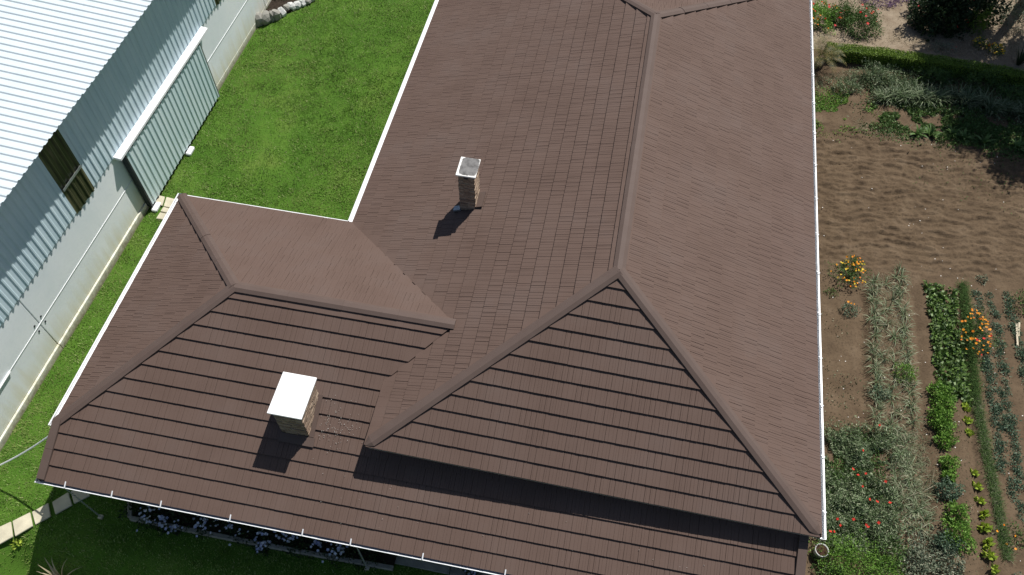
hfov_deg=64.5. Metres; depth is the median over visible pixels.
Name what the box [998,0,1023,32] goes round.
grey shrub
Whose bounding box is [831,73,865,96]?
rosemary bush
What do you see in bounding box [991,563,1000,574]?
lettuce
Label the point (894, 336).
leek plant
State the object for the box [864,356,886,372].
leek plant
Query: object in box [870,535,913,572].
weed bush
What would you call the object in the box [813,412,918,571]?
weed meadow
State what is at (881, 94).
strappy plant
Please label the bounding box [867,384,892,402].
herb clump
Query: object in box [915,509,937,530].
leek plant
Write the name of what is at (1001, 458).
strawberry plant
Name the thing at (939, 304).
beet plant
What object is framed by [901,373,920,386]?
leek plant
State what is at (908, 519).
leek plant
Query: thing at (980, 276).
weed tuft
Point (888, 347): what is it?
leek litter
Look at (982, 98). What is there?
strappy plant
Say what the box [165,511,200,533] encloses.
bed foliage
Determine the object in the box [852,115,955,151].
weeds
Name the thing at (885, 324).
leek plant
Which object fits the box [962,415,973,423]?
lettuce
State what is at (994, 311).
strawberry plant
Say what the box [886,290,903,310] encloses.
leek plant
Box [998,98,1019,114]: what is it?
strappy plant
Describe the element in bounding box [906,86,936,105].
strappy plant
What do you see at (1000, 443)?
strawberry plant
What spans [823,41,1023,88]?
hedge
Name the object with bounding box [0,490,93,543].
stone path
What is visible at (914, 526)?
leek plant
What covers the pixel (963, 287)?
grass strip
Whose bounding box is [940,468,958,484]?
carrot clump
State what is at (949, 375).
beet plant
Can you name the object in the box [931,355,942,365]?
beet plant
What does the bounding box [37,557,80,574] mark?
dry plant
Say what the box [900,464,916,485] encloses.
leek plant
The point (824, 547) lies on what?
planter
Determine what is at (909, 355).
leek plant
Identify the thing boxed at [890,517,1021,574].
weed meadow
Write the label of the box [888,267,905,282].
leek plant
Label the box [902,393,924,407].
leek plant
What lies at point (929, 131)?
broadleaf plant
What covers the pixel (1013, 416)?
strawberry plant
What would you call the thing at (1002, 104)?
strappy plant
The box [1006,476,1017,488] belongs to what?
strawberry plant
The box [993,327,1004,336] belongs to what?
strawberry plant
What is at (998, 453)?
strawberry plant
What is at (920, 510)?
leek plant
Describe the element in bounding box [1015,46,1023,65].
agave
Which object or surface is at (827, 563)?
weed bush
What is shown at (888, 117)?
weeds
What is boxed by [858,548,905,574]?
green bush
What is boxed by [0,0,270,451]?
warehouse
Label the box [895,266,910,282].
leek plant
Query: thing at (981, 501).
lettuce
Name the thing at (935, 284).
beet plant
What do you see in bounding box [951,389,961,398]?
beet plant
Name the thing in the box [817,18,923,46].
dry grass
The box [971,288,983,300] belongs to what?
strawberry plant
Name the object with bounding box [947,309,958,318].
beet plant
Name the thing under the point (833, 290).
weed tuft
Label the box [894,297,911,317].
leek plant
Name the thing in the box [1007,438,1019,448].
strawberry plant
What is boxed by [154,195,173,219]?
side paving
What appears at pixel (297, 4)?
boulder
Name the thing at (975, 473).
lettuce
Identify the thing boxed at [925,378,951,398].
carrot clump
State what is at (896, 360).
leek plant
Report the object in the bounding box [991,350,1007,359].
strawberry plant
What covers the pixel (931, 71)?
rosemary bush
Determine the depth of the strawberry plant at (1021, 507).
20.68 m
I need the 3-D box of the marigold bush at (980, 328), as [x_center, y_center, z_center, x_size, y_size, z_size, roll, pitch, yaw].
[13.364,1.279,23.187,1.249,0.976,2.008,-12,57,-9]
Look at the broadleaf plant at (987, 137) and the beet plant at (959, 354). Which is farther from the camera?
the broadleaf plant at (987, 137)
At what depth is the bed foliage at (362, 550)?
19.70 m
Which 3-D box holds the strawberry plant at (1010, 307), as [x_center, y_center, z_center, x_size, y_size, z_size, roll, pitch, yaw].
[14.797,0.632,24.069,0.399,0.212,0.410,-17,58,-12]
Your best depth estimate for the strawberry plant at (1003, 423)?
21.99 m
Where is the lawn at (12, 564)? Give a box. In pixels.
[0,0,449,574]
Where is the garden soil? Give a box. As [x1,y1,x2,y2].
[805,49,1023,574]
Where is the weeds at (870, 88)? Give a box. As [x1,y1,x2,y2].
[814,62,1023,133]
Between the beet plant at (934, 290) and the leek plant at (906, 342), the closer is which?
the leek plant at (906, 342)
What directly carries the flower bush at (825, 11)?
on the mulch ground at (893, 14)
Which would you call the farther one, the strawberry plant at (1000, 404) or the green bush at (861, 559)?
the strawberry plant at (1000, 404)
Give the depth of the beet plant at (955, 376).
22.72 m
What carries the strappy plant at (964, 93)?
on the garden soil
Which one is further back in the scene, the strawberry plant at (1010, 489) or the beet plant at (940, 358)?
the beet plant at (940, 358)
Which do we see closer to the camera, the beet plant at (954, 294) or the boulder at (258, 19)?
the beet plant at (954, 294)
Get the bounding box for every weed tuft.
[823,285,838,296]
[975,274,987,284]
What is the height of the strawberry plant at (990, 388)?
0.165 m
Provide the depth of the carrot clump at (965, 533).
20.09 m
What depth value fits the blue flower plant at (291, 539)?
19.80 m
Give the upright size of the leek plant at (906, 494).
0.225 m
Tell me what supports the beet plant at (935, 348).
on the garden soil
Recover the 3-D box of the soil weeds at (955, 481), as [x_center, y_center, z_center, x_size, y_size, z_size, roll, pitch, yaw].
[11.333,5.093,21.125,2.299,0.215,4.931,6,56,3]
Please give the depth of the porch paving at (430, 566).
19.70 m
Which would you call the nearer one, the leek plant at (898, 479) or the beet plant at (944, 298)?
the leek plant at (898, 479)
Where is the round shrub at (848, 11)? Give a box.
[830,0,855,27]
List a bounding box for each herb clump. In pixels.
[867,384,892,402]
[892,362,918,383]
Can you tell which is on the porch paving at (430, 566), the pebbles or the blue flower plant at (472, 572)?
the blue flower plant at (472, 572)
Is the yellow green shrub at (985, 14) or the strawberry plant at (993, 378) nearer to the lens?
the strawberry plant at (993, 378)
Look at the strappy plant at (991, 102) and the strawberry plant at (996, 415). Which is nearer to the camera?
the strawberry plant at (996, 415)
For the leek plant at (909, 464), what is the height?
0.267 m
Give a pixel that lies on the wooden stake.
(1016, 331)
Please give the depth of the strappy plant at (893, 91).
29.06 m
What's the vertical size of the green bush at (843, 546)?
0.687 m
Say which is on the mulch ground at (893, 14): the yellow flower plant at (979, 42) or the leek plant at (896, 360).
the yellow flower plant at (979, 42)
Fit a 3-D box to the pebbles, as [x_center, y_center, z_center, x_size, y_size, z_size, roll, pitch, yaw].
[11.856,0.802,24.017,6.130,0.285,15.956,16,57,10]
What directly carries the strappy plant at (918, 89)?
on the garden soil
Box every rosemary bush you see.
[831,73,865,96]
[847,58,900,88]
[879,73,919,92]
[909,65,953,90]
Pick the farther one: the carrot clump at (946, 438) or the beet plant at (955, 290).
the beet plant at (955, 290)
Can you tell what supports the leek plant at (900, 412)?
on the garden soil
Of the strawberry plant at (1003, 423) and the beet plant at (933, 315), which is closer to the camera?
the strawberry plant at (1003, 423)
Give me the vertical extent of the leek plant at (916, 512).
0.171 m
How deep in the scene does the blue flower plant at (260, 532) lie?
19.89 m
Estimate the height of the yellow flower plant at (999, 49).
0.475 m
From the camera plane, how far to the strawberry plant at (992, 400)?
22.42 m
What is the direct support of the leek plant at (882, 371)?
on the garden soil
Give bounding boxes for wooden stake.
[1015,323,1018,346]
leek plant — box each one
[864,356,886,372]
[865,378,886,395]
[866,406,885,421]
[867,307,882,320]
[868,369,891,388]
[870,272,882,284]
[871,362,892,381]
[872,301,886,318]
[876,316,897,328]
[877,402,886,415]
[879,298,897,311]
[879,319,893,336]
[883,389,899,411]
[883,454,903,472]
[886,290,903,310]
[887,276,910,289]
[887,400,904,418]
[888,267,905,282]
[888,326,905,341]
[888,327,906,347]
[889,353,903,369]
[890,469,913,486]
[893,404,908,418]
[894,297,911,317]
[894,369,906,388]
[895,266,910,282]
[895,424,917,438]
[895,485,916,503]
[896,320,915,336]
[896,434,915,456]
[896,512,918,527]
[899,348,917,363]
[899,463,921,489]
[900,306,917,325]
[900,335,914,350]
[900,379,921,395]
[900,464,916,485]
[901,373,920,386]
[901,480,920,490]
[902,375,921,390]
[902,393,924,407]
[902,455,918,475]
[905,408,925,426]
[905,416,921,431]
[905,491,930,515]
[905,516,924,533]
[906,397,920,415]
[909,496,929,519]
[909,498,931,518]
[910,506,924,522]
[913,520,932,536]
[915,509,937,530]
[918,483,934,502]
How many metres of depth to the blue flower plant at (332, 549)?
19.64 m
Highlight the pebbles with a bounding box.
[822,138,1022,562]
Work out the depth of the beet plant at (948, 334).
23.54 m
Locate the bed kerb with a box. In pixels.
[127,502,393,570]
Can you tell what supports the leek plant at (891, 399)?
on the garden soil
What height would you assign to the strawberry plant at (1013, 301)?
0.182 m
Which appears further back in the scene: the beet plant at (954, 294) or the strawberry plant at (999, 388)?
the beet plant at (954, 294)
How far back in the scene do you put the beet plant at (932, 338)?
23.45 m
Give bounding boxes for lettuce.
[961,402,971,411]
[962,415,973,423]
[964,427,974,435]
[970,468,979,476]
[972,480,983,490]
[974,496,986,504]
[977,522,992,532]
[979,509,989,519]
[981,549,997,559]
[982,536,995,549]
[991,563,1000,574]
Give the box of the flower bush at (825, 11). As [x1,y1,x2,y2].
[812,0,840,34]
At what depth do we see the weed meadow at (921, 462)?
21.09 m
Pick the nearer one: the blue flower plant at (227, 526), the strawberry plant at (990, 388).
the blue flower plant at (227, 526)
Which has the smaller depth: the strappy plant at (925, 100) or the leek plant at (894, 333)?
the leek plant at (894, 333)
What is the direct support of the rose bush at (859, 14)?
on the mulch ground at (893, 14)
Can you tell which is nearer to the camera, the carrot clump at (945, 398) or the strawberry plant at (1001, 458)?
the strawberry plant at (1001, 458)
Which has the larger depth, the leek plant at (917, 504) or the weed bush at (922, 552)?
the leek plant at (917, 504)
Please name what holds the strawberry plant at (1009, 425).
on the garden soil
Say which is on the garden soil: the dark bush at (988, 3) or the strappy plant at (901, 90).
the strappy plant at (901, 90)
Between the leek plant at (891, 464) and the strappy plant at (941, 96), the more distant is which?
the strappy plant at (941, 96)
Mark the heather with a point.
(889, 3)
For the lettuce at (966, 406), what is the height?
0.219 m
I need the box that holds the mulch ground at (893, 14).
[812,0,1023,69]
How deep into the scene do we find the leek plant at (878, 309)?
24.01 m
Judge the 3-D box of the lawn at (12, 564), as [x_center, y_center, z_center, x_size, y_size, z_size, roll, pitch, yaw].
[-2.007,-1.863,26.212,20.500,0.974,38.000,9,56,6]
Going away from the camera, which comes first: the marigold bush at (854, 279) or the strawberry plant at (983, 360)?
the strawberry plant at (983, 360)
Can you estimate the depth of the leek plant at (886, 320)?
23.79 m
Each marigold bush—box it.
[828,251,871,289]
[840,301,861,317]
[841,254,864,271]
[952,303,1004,366]
[994,517,1023,549]
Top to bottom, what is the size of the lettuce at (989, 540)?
0.243 m
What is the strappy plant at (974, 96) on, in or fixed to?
on the garden soil
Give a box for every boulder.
[255,12,262,26]
[261,10,270,24]
[269,10,273,21]
[271,9,280,20]
[277,7,286,16]
[283,4,289,9]
[287,2,295,10]
[293,0,300,8]
[299,0,305,6]
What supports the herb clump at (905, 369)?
on the garden soil
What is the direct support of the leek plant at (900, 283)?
on the garden soil
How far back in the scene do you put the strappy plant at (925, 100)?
29.08 m
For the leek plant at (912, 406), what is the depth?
22.23 m
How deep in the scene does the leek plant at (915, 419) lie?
22.07 m
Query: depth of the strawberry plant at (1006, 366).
22.96 m
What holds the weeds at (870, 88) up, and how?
on the garden soil
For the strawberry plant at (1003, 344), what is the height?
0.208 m
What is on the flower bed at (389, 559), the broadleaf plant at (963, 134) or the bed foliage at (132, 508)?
the bed foliage at (132, 508)
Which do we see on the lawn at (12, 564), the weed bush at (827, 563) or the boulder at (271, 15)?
the boulder at (271, 15)
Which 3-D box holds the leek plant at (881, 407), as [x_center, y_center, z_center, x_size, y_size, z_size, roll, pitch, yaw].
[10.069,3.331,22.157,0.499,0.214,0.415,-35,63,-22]
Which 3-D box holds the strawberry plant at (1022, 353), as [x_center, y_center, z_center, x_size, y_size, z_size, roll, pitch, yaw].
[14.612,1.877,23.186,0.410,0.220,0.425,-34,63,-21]
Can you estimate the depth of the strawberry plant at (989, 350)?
23.26 m
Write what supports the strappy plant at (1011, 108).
on the garden soil
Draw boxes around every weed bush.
[810,552,848,574]
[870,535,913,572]
[897,543,942,574]
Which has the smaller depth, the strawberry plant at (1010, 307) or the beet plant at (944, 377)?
the beet plant at (944, 377)
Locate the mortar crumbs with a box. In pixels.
[324,395,632,571]
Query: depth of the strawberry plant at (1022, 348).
23.33 m
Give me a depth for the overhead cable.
19.66 m
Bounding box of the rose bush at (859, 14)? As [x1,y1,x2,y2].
[835,0,884,41]
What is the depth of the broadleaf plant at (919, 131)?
28.09 m
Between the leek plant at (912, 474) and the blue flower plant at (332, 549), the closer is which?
the blue flower plant at (332, 549)
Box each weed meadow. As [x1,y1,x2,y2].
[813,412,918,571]
[854,422,944,573]
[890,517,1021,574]
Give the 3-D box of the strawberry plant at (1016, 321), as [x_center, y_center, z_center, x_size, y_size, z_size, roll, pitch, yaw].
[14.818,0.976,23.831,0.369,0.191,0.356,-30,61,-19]
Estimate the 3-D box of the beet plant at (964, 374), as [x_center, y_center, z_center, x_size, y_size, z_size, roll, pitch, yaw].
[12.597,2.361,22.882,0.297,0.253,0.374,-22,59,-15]
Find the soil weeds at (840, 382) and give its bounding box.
[822,311,865,429]
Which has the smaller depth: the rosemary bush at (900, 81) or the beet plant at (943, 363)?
the beet plant at (943, 363)
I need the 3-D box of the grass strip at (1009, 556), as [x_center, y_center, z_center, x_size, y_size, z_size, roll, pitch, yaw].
[12.541,4.841,21.233,0.640,0.297,4.741,7,56,4]
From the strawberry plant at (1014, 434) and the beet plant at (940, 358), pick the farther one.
the beet plant at (940, 358)
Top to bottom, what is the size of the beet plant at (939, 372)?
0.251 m
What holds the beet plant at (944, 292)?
on the garden soil
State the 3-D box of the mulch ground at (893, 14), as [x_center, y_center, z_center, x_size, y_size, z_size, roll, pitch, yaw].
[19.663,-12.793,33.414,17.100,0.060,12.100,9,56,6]
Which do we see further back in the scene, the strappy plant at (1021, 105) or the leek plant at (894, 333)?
the strappy plant at (1021, 105)
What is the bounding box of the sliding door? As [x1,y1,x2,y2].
[122,43,219,206]
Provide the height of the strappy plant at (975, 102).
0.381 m
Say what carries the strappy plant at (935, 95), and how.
on the garden soil
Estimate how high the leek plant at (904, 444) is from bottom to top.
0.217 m
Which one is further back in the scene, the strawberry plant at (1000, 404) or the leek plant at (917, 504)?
the strawberry plant at (1000, 404)
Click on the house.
(544, 300)
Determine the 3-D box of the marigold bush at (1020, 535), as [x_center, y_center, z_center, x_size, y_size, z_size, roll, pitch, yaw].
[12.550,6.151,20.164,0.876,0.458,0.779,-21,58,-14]
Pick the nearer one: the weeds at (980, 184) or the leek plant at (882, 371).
the leek plant at (882, 371)
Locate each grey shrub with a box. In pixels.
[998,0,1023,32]
[1007,289,1023,315]
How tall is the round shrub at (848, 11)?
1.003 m
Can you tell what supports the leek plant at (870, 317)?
on the garden soil
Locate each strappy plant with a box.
[874,85,894,100]
[876,86,899,103]
[878,81,912,101]
[889,83,910,104]
[895,81,924,105]
[906,80,929,99]
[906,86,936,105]
[915,81,939,106]
[921,86,946,102]
[922,85,957,105]
[930,88,952,101]
[934,84,954,100]
[940,81,966,104]
[945,80,971,103]
[956,84,989,104]
[956,86,987,102]
[957,93,979,106]
[969,93,989,110]
[970,83,1001,110]
[978,90,1005,112]
[980,96,1012,117]
[990,96,1014,111]
[996,95,1020,110]
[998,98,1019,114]
[1003,99,1022,113]
[1010,99,1023,115]
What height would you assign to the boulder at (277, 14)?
0.548 m
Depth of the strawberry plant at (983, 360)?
23.05 m
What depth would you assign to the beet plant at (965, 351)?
23.23 m
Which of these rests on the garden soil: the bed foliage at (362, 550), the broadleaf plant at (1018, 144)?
the broadleaf plant at (1018, 144)
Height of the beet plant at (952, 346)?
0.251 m
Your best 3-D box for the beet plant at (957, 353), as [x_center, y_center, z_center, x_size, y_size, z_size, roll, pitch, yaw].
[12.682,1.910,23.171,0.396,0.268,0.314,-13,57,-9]
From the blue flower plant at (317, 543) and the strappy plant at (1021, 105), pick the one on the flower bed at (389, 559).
the blue flower plant at (317, 543)
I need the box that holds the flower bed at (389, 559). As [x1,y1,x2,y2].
[134,504,396,565]
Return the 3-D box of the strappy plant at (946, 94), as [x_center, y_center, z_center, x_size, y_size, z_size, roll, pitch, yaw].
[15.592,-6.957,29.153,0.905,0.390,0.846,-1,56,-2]
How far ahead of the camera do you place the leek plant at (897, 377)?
22.75 m
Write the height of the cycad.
1.122 m
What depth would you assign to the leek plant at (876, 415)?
22.10 m
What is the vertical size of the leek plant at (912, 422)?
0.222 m
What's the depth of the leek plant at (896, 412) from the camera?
22.12 m
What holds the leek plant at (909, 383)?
on the garden soil
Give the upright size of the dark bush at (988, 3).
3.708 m
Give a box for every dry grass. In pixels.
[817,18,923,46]
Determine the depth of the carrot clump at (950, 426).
21.78 m
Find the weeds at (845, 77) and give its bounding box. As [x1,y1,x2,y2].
[816,65,893,88]
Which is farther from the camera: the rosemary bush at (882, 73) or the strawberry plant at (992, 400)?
the rosemary bush at (882, 73)
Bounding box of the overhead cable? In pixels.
[0,436,47,465]
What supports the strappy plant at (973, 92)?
on the garden soil
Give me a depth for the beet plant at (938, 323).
23.72 m
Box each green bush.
[807,525,865,574]
[821,529,897,574]
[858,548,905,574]
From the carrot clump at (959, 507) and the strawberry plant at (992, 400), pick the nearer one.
the carrot clump at (959, 507)
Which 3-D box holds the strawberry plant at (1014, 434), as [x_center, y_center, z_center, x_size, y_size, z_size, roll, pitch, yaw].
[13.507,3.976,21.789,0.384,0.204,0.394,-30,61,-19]
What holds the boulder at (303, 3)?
on the planting bed at (275, 4)
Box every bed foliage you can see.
[117,501,160,524]
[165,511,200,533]
[229,524,267,550]
[286,533,324,558]
[344,546,385,571]
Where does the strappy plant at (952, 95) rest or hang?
on the garden soil
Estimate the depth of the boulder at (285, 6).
31.47 m
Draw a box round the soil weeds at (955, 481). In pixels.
[901,408,1005,574]
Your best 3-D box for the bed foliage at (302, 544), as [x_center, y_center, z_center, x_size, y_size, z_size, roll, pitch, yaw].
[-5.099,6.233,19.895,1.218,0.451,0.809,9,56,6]
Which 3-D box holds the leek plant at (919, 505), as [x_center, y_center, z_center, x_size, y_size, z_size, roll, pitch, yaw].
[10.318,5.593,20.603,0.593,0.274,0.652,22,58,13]
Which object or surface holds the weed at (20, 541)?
on the lawn at (12, 564)
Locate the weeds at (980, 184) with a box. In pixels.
[913,153,1023,218]
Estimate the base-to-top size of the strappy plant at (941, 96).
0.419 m
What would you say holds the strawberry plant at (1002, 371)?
on the garden soil
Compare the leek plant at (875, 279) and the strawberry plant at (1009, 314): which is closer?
the strawberry plant at (1009, 314)
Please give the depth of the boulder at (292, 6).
31.53 m
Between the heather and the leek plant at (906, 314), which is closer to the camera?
the leek plant at (906, 314)
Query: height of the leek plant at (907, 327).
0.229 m
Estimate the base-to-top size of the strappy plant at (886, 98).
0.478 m
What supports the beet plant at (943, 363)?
on the garden soil
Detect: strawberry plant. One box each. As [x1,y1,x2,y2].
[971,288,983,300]
[973,303,984,310]
[978,345,991,355]
[979,355,991,367]
[981,359,994,370]
[983,383,997,393]
[985,290,993,298]
[985,393,997,403]
[987,373,997,386]
[987,402,1001,410]
[988,308,999,317]
[990,409,1002,421]
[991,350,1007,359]
[991,399,1010,409]
[991,458,1006,472]
[992,419,1002,431]
[992,448,1008,459]
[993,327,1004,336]
[993,435,1003,444]
[994,386,1005,395]
[994,436,1008,449]
[994,443,1008,453]
[995,360,1005,369]
[995,456,1007,465]
[996,338,1008,350]
[996,363,1013,371]
[997,368,1011,376]
[999,416,1014,428]
[1000,377,1011,385]
[1000,419,1020,431]
[1002,294,1015,305]
[1003,413,1021,425]
[1004,303,1017,314]
[1004,311,1017,320]
[1004,322,1020,332]
[1005,431,1022,440]
[1005,483,1018,494]
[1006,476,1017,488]
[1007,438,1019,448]
[1007,448,1023,461]
[1007,491,1020,502]
[1009,461,1022,471]
[1011,316,1021,323]
[1012,343,1023,352]
[1012,478,1023,489]
[1013,470,1023,481]
[1015,346,1023,357]
[1016,502,1023,512]
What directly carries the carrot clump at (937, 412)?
on the garden soil
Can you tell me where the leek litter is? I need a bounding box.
[860,268,919,432]
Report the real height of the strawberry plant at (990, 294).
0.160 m
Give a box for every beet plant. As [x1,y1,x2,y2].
[922,280,931,287]
[923,284,935,293]
[925,288,937,296]
[926,308,936,318]
[928,322,943,331]
[929,282,939,289]
[929,337,939,345]
[930,342,941,353]
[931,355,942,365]
[932,367,946,378]
[933,301,945,309]
[935,361,949,370]
[935,373,950,383]
[936,297,947,306]
[936,305,951,314]
[938,290,948,298]
[938,353,947,361]
[941,330,952,337]
[941,370,952,379]
[942,338,951,348]
[945,342,954,352]
[946,292,958,301]
[947,297,959,304]
[947,302,958,310]
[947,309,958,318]
[949,286,958,296]
[949,326,960,337]
[950,348,961,357]
[951,374,962,383]
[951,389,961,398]
[953,350,965,357]
[953,366,965,375]
[958,385,968,396]
[959,347,968,358]
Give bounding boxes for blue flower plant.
[133,505,170,535]
[155,515,172,533]
[167,519,182,536]
[186,513,219,538]
[210,521,255,545]
[247,527,277,547]
[254,539,270,557]
[274,532,307,555]
[308,539,324,551]
[321,541,350,570]
[462,569,480,574]
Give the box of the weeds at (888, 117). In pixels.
[855,91,1023,164]
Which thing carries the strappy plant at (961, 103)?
on the garden soil
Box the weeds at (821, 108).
[814,82,889,139]
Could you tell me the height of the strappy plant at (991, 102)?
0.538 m
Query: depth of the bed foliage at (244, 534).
19.98 m
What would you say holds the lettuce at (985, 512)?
on the garden soil
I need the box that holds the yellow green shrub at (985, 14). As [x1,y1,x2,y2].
[965,5,995,35]
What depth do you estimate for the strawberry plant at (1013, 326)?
23.72 m
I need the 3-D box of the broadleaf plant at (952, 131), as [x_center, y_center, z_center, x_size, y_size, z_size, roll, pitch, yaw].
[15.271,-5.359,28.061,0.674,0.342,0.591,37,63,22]
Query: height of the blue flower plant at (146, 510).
0.840 m
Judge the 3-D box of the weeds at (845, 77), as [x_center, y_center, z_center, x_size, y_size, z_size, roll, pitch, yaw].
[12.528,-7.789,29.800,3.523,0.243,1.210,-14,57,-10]
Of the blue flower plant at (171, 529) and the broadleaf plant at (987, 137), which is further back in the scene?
the broadleaf plant at (987, 137)
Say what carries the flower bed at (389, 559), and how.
on the lawn at (12, 564)
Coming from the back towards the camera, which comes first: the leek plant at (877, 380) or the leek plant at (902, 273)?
the leek plant at (902, 273)
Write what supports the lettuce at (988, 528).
on the garden soil
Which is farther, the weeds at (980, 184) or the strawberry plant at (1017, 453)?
the weeds at (980, 184)
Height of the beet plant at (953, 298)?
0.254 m
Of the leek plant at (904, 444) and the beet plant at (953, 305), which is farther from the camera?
the beet plant at (953, 305)
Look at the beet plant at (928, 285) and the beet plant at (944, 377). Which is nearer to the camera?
the beet plant at (944, 377)
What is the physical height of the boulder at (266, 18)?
0.578 m
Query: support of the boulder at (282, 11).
on the planting bed at (275, 4)
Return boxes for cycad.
[813,32,846,73]
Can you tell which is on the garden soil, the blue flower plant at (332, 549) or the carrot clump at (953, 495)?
the carrot clump at (953, 495)
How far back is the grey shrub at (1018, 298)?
24.13 m
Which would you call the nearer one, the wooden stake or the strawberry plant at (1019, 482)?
the strawberry plant at (1019, 482)
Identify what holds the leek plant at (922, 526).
on the garden soil
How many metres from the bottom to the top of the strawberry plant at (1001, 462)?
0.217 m
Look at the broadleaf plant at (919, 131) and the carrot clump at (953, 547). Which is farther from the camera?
the broadleaf plant at (919, 131)
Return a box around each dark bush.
[906,0,984,41]
[926,0,1013,33]
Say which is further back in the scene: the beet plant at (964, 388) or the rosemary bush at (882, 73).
the rosemary bush at (882, 73)
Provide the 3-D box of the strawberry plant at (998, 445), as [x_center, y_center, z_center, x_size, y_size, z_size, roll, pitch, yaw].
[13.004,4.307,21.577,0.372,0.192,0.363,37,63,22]
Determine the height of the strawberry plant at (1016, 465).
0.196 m
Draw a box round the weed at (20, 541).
[9,538,22,549]
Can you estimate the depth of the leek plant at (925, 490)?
20.93 m
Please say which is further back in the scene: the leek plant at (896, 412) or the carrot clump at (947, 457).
the leek plant at (896, 412)
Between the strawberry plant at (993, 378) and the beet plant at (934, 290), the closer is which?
the strawberry plant at (993, 378)
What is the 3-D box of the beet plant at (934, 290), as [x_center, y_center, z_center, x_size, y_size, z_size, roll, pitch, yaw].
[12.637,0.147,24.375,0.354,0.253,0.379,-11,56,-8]
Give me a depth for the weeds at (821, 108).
29.00 m
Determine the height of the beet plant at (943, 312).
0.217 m
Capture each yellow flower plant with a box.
[972,35,989,49]
[988,42,1005,56]
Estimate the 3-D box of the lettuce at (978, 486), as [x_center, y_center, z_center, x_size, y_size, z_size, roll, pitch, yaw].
[12.094,5.153,21.103,0.264,0.233,0.349,-33,62,-21]
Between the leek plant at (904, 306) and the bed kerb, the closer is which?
the bed kerb
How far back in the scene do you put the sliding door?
26.21 m
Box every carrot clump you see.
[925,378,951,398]
[926,401,956,427]
[927,412,958,439]
[928,391,957,412]
[931,476,965,502]
[931,526,966,557]
[932,426,958,450]
[938,453,961,472]
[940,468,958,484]
[940,500,971,525]
[940,516,978,556]
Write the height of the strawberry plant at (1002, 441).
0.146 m
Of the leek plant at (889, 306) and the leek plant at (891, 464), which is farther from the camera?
the leek plant at (889, 306)
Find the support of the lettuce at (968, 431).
on the garden soil
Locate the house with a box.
[34,0,826,574]
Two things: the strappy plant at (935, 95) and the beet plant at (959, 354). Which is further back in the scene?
the strappy plant at (935, 95)
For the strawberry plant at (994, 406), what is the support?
on the garden soil
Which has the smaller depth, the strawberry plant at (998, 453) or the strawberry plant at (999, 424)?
the strawberry plant at (998, 453)
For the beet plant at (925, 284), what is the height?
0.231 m
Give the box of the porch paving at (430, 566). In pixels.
[395,556,491,574]
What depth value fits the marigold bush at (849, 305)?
23.97 m
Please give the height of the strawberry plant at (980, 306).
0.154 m
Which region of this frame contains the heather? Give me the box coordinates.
[862,0,902,9]
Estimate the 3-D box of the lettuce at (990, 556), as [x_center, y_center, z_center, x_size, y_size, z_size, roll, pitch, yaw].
[11.787,6.600,20.019,0.368,0.245,0.278,26,59,16]
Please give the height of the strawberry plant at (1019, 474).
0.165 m
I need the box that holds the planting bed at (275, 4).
[266,0,297,13]
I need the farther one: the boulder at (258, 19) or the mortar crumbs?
the boulder at (258, 19)
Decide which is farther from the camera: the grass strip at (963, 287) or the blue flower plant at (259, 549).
the grass strip at (963, 287)
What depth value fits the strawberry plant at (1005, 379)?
22.73 m
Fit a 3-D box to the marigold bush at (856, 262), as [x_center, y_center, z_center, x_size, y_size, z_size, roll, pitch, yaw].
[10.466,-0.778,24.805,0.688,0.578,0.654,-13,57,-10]
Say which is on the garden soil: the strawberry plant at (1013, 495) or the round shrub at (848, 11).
the strawberry plant at (1013, 495)
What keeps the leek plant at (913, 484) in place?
on the garden soil
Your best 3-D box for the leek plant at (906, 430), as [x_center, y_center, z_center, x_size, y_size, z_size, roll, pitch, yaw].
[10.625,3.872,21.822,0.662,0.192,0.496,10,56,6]
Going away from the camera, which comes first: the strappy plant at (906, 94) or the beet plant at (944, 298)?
the beet plant at (944, 298)
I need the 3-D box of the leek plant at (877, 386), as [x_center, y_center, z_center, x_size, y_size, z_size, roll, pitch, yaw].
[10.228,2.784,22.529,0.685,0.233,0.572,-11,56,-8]
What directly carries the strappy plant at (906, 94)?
on the garden soil
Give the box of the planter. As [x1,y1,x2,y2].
[813,543,828,558]
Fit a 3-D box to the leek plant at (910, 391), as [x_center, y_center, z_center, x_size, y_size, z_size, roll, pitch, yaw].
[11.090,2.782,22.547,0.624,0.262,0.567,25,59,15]
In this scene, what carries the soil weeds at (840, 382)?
on the garden soil
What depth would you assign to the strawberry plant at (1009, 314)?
23.98 m
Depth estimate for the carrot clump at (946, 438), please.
21.60 m
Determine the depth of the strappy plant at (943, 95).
29.00 m
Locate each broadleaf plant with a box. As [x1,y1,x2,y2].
[910,123,928,138]
[922,125,942,137]
[948,125,960,136]
[956,128,974,143]
[975,134,994,147]
[1012,136,1023,150]
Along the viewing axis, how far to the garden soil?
24.96 m
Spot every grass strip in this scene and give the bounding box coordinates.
[956,277,985,400]
[970,394,1016,560]
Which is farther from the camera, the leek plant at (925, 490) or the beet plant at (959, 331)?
the beet plant at (959, 331)
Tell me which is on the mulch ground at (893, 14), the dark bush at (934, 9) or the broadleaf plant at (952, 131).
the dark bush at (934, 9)
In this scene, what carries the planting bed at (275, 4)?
on the lawn at (12, 564)
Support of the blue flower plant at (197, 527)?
on the flower bed at (389, 559)

